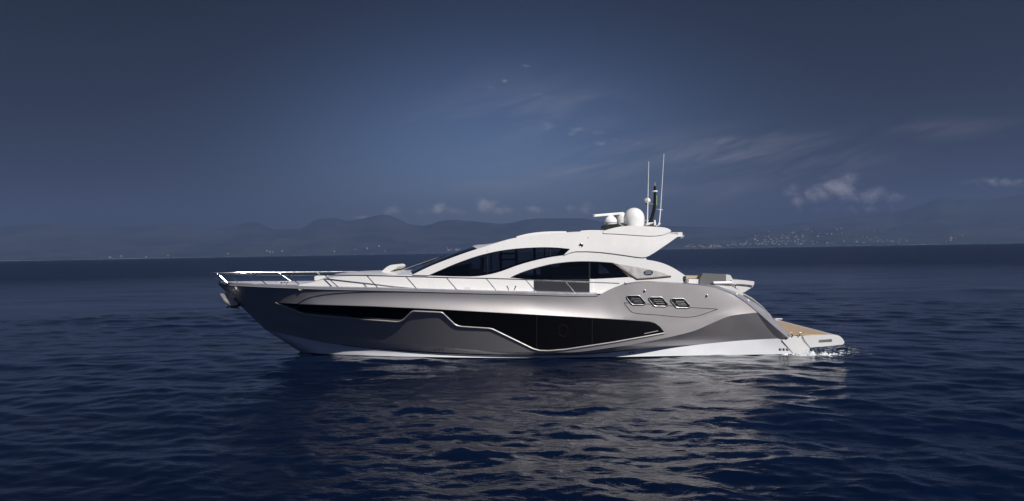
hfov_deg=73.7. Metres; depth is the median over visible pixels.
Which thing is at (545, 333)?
hull window
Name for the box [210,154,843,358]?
motor yacht
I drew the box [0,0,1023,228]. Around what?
sky
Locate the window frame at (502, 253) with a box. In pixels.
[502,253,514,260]
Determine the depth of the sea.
14.68 m
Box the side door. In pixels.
[534,279,588,291]
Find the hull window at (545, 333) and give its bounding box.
[275,302,664,351]
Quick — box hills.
[0,194,1023,260]
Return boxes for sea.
[0,243,1023,500]
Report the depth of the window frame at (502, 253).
23.93 m
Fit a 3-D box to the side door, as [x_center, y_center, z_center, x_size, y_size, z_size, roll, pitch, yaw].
[1.489,1.095,20.483,1.676,0.457,0.108,-1,0,0]
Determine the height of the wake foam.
0.392 m
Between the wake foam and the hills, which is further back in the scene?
the hills
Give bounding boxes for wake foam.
[782,346,848,357]

